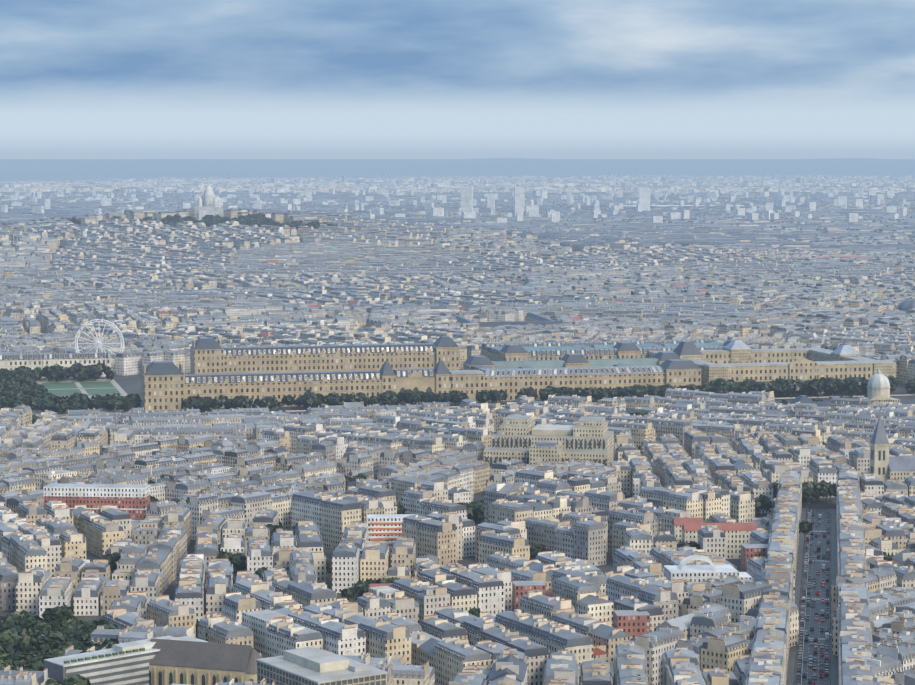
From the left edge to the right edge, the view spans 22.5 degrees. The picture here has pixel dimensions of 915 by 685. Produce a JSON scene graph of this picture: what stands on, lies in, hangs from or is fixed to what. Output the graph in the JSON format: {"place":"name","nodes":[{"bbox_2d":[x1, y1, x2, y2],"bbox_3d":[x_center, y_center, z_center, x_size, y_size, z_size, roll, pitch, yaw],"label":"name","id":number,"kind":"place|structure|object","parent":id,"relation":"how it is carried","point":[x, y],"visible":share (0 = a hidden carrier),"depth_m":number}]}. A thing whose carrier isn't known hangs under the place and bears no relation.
{"place":"outdoors","nodes":[
{"label":"outdoors","id":0,"kind":"place"},
{"bbox_2d":[0,158,914,182],"bbox_3d":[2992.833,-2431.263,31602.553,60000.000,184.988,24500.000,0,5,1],"label":"distant hills","id":1,"kind":"structure","parent":0,"point":[115,170],"depth_m":27385.54},
{"bbox_2d":[0,159,914,638],"bbox_3d":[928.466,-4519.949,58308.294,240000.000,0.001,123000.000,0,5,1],"label":"ground","id":2,"kind":"structure","parent":0,"point":[130,383],"depth_m":2331.23},
{"bbox_2d":[3,379,837,684],"bbox_3d":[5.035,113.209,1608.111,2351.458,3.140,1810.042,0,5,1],"label":"streets and lawns","id":3,"kind":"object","parent":2,"relation":"on","point":[101,387],"visible":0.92,"depth_m":1344.56},
{"bbox_2d":[0,171,914,684],"bbox_3d":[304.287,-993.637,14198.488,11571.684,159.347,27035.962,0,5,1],"label":"city buildings","id":4,"kind":"structure","parent":2,"relation":"on","point":[512,287],"depth_m":1837.73},
{"bbox_2d":[37,377,890,577],"bbox_3d":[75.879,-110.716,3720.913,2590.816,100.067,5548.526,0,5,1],"label":"tree trunks","id":5,"kind":"object","parent":2,"relation":"on","point":[304,407],"visible":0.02,"depth_m":2227.13},
{"bbox_2d":[0,213,914,684],"bbox_3d":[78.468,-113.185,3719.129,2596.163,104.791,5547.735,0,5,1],"label":"trees","id":6,"kind":"object","parent":5,"relation":"on","point":[28,641],"visible":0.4,"depth_m":2176.41},
{"bbox_2d":[74,182,914,684],"bbox_3d":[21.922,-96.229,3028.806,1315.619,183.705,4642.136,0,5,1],"label":"landmarks","id":7,"kind":"object","parent":2,"relation":"on","point":[878,382],"visible":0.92,"depth_m":1331.00},
{"bbox_2d":[0,0,914,158],"label":"sky","id":8,"kind":"structure","parent":0,"point":[80,79]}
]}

